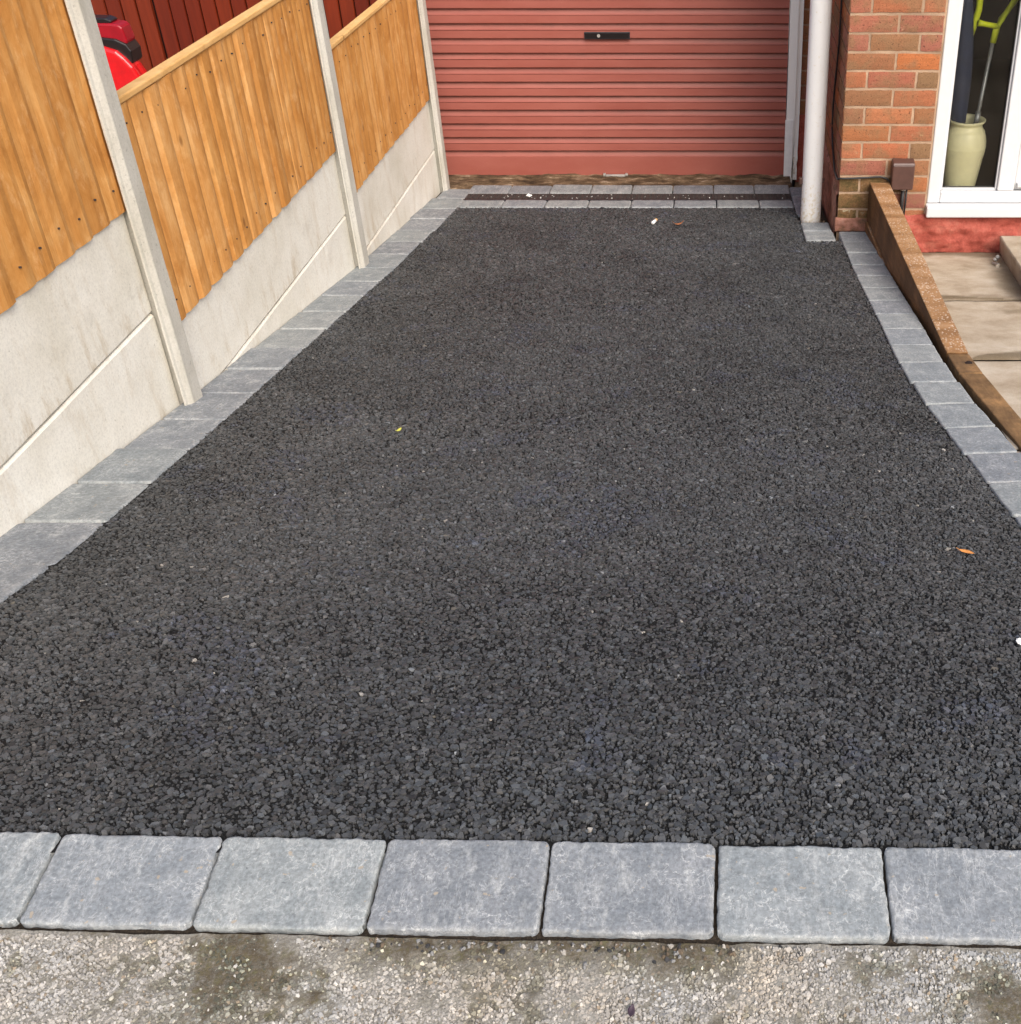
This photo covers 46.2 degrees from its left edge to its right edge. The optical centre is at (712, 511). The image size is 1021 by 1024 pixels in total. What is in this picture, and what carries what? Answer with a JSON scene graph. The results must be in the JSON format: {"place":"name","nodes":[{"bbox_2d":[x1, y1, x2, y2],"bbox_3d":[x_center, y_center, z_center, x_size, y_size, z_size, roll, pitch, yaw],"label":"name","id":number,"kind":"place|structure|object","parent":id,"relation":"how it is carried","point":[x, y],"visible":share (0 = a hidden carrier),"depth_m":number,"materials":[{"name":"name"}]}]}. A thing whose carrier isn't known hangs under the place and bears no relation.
{"place":"outdoors","nodes":[
{"label":"outdoors","id":0,"kind":"place"},
{"bbox_2d":[0,188,469,601],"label":"paving border","id":1,"kind":"object","parent":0,"point":[68,521],"visible":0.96,"depth_m":3.41,"materials":[{"name":"stone"}]},
{"bbox_2d":[0,207,1020,852],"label":"driveway","id":2,"kind":"structure","parent":0,"point":[630,525],"depth_m":2.49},
{"bbox_2d":[956,547,972,552],"bbox_3d":[0.576,0.089,2.660,0.043,0.006,0.018,9,36,13],"label":"leaf","id":3,"kind":"object","parent":2,"relation":"on","point":[965,550],"visible":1,"depth_m":2.66,"materials":[{"name":"orange plant"}]},
{"bbox_2d":[1016,638,1020,644],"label":"pebble","id":4,"kind":"object","parent":2,"relation":"on","point":[1018,640],"visible":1,"depth_m":2.23,"materials":[{"name":"white stone"}]},
{"bbox_2d":[0,929,1020,1023],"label":"pavement","id":5,"kind":"structure","parent":0,"point":[62,977],"depth_m":1.55,"materials":[{"name":"concrete"}]},
{"bbox_2d":[628,1004,634,1016],"bbox_3d":[-0.105,0.643,1.503,0.010,0.005,0.020,8,36,3],"label":"leaf","id":6,"kind":"object","parent":5,"relation":"on","point":[631,1010],"visible":1,"depth_m":1.50,"materials":[{"name":"purple plant"}]},
{"bbox_2d":[458,185,793,207],"bbox_3d":[-0.481,-1.783,6.690,1.883,0.126,0.586,0,35,0],"label":"paving border","id":7,"kind":"object","parent":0,"point":[642,189],"visible":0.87,"depth_m":6.75,"materials":[{"name":"stone"}]},
{"bbox_2d":[449,173,791,191],"bbox_3d":[-0.625,-2.004,7.047,2.190,0.033,0.375,0,35,0],"label":"threshold","id":8,"kind":"object","parent":7,"relation":"on","point":[470,181],"visible":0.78,"depth_m":7.03,"materials":[{"name":"brown wood"}]},
{"bbox_2d":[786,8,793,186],"bbox_3d":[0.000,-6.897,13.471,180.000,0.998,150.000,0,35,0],"label":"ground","id":9,"kind":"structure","parent":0,"point":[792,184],"depth_m":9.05,"materials":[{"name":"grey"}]},
{"bbox_2d":[64,0,202,405],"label":"concrete post","id":10,"kind":"object","parent":9,"relation":"on","point":[165,313],"visible":0.39,"depth_m":3.30,"materials":[{"name":"beige concrete"}]},
{"bbox_2d":[309,0,368,268],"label":"concrete post","id":11,"kind":"object","parent":9,"relation":"on","point":[352,215],"visible":0.34,"depth_m":4.99,"materials":[{"name":"beige concrete"}]},
{"bbox_2d":[367,150,439,255],"bbox_3d":[-1.632,-1.480,6.112,0.051,0.329,1.601,1,35,1],"label":"gravel board","id":12,"kind":"object","parent":9,"relation":"on","point":[422,190],"visible":0.39,"depth_m":6.23,"materials":[{"name":"concrete"}]},
{"bbox_2d":[357,101,433,245],"bbox_3d":[-1.631,-1.743,5.930,0.052,0.307,1.601,1,35,1],"label":"gravel board","id":13,"kind":"object","parent":12,"relation":"on","point":[385,185],"visible":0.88,"depth_m":5.90,"materials":[{"name":"concrete"}]},
{"bbox_2d":[330,0,429,191],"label":"fence panel","id":14,"kind":"object","parent":13,"relation":"on","point":[378,60],"visible":0.91,"depth_m":5.58,"materials":[{"name":"brown wood"}]},
{"bbox_2d":[416,0,449,191],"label":"concrete post","id":15,"kind":"object","parent":9,"relation":"on","point":[438,138],"visible":0.33,"depth_m":6.53,"materials":[{"name":"beige concrete"}]},
{"bbox_2d":[0,831,1020,948],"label":"paving border","id":16,"kind":"object","parent":9,"relation":"on","point":[528,890],"visible":0.95,"depth_m":1.64,"materials":[{"name":"stone"}]},
{"bbox_2d":[426,0,809,186],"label":"garage","id":17,"kind":"structure","parent":9,"relation":"on","point":[617,88],"depth_m":6.82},
{"bbox_2d":[426,0,789,176],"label":"roller door","id":18,"kind":"structure","parent":17,"relation":"in","point":[619,88],"depth_m":6.82,"materials":[{"name":"metal"}]},
{"bbox_2d":[463,194,791,204],"bbox_3d":[-0.480,-1.763,6.685,1.860,0.096,0.160,0,28,0],"label":"drain channel","id":19,"kind":"object","parent":9,"relation":"on","point":[627,197],"visible":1,"depth_m":6.65,"materials":[{"name":"metal"}]},
{"bbox_2d":[865,221,887,268],"bbox_3d":[0.840,-0.867,5.139,0.098,0.246,1.935,-1,35,-1],"label":"timber sleeper","id":20,"kind":"object","parent":9,"relation":"on","point":[869,233],"visible":0.12,"depth_m":5.71,"materials":[{"name":"brown wood"}]},
{"bbox_2d":[867,183,967,362],"bbox_3d":[0.844,-1.024,5.016,0.099,0.248,1.962,0,35,-1],"label":"timber sleeper","id":21,"kind":"object","parent":20,"relation":"on","point":[906,263],"visible":0.8,"depth_m":4.91,"materials":[{"name":"brown wood"}]},
{"bbox_2d":[821,0,1020,252],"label":"house","id":22,"kind":"structure","parent":9,"relation":"on","point":[896,75],"depth_m":5.72,"materials":[{"name":"brick"}]},
{"bbox_2d":[799,0,831,222],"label":"drainpipe","id":23,"kind":"object","parent":22,"relation":"attached to","point":[811,180],"visible":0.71,"depth_m":5.83,"materials":[{"name":"white plastic"}]},
{"bbox_2d":[831,0,889,182],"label":"cable","id":24,"kind":"object","parent":22,"relation":"attached to","point":[887,179],"visible":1,"depth_m":5.79,"materials":[{"name":"black rubber"}]},
{"bbox_2d":[890,158,914,215],"bbox_3d":[0.935,-1.583,5.792,0.110,0.330,0.057,0,35,0],"label":"junction box","id":25,"kind":"object","parent":22,"relation":"attached to","point":[902,174],"visible":0.91,"depth_m":5.72,"materials":[{"name":"brown plastic"}]},
{"bbox_2d":[943,114,985,185],"bbox_3d":[1.264,-1.811,5.895,0.223,0.351,0.223,0,35,0],"label":"vase","id":26,"kind":"object","parent":22,"relation":"on","point":[966,147],"visible":0.73,"depth_m":5.81,"materials":[{"name":"ceramic"}]},
{"bbox_2d":[951,0,973,122],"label":"umbrella","id":27,"kind":"object","parent":26,"relation":"in","point":[962,86],"visible":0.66,"depth_m":5.64,"materials":[{"name":"black fabric"}]},
{"bbox_2d":[973,0,982,33],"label":"crutch","id":28,"kind":"object","parent":26,"relation":"in","point":[978,10],"visible":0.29,"depth_m":5.58,"materials":[{"name":"plastic"}]},
{"bbox_2d":[973,0,1017,123],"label":"crutch","id":29,"kind":"object","parent":26,"relation":"in","point":[1000,21],"visible":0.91,"depth_m":5.59,"materials":[{"name":"plastic"}]},
{"bbox_2d":[925,0,1020,217],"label":"window","id":30,"kind":"structure","parent":22,"relation":"in","point":[1003,199],"depth_m":5.74,"materials":[{"name":"plastic"}]},
{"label":"soil","id":31,"kind":"structure","parent":9,"relation":"in","visible":0},
{"bbox_2d":[0,314,179,536],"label":"gravel board","id":32,"kind":"object","parent":31,"relation":"on","point":[123,395],"visible":0.63,"depth_m":3.15,"materials":[{"name":"concrete"}]},
{"bbox_2d":[0,213,151,467],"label":"gravel board","id":33,"kind":"object","parent":32,"relation":"on","point":[69,325],"visible":0.97,"depth_m":3.01,"materials":[{"name":"concrete"}]},
{"bbox_2d":[0,0,125,313],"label":"fence panel","id":34,"kind":"object","parent":33,"relation":"on","point":[61,199],"visible":1,"depth_m":2.90,"materials":[{"name":"brown wood"}]},
{"bbox_2d":[223,216,354,371],"bbox_3d":[-1.668,-0.683,4.544,0.053,0.324,1.745,1,35,1],"label":"gravel board","id":35,"kind":"object","parent":31,"relation":"on","point":[329,264],"visible":0.3,"depth_m":4.77,"materials":[{"name":"concrete"}]},
{"bbox_2d":[182,153,344,388],"bbox_3d":[-1.668,-0.945,4.362,0.053,0.311,1.745,1,35,1],"label":"gravel board","id":36,"kind":"object","parent":35,"relation":"on","point":[225,316],"visible":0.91,"depth_m":4.26,"materials":[{"name":"concrete"}]},
{"bbox_2d":[117,0,335,320],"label":"fence panel","id":37,"kind":"object","parent":36,"relation":"on","point":[229,127],"visible":0.95,"depth_m":3.93,"materials":[{"name":"brown wood"}]},
{"bbox_2d":[789,187,835,241],"bbox_3d":[0.533,-1.614,6.353,0.162,0.220,1.280,0,35,0],"label":"paving border","id":38,"kind":"object","parent":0,"point":[819,232],"visible":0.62,"depth_m":6.03,"materials":[{"name":"stone"}]},
{"bbox_2d":[839,232,1020,526],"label":"paving border","id":39,"kind":"object","parent":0,"point":[983,443],"visible":0.92,"depth_m":3.82,"materials":[{"name":"stone"}]},
{"bbox_2d":[922,252,1020,452],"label":"patio","id":40,"kind":"structure","parent":0,"point":[980,292],"depth_m":4.84,"materials":[{"name":"stone"}]},
{"bbox_2d":[946,354,982,381],"bbox_3d":[0.870,-0.435,4.082,0.083,0.241,0.235,0,35,0],"label":"timber sleeper","id":41,"kind":"object","parent":40,"relation":"on","point":[957,365],"visible":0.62,"depth_m":4.01,"materials":[{"name":"brown wood"}]},
{"bbox_2d":[959,374,1020,451],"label":"timber sleeper","id":42,"kind":"object","parent":40,"relation":"on","point":[989,401],"visible":0.45,"depth_m":3.65,"materials":[{"name":"brown wood"}]},
{"bbox_2d":[992,255,999,267],"bbox_3d":[1.382,-1.216,5.682,0.038,0.022,0.161,7,35,9],"label":"rubble","id":43,"kind":"object","parent":40,"relation":"on","point":[997,265],"visible":0.99,"depth_m":5.68,"materials":[{"name":"stone"}]},
{"bbox_2d":[1000,236,1020,286],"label":"step slab","id":44,"kind":"structure","parent":40,"relation":"on","point":[1010,249],"depth_m":5.59,"materials":[{"name":"concrete"}]},
{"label":"neighbour drive","id":45,"kind":"structure","parent":0,"visible":0},
{"bbox_2d":[95,15,147,90],"bbox_3d":[-2.985,-1.749,5.346,1.230,1.080,0.560,0,35,0],"label":"vehicle","id":46,"kind":"object","parent":45,"relation":"on","point":[122,47],"visible":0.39,"depth_m":4.99,"materials":[{"name":"red plastic"}]},
{"bbox_2d":[91,0,376,70],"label":"timber doors","id":47,"kind":"structure","parent":45,"relation":"on","point":[163,30],"depth_m":6.68,"materials":[{"name":"red wood"}]}
]}

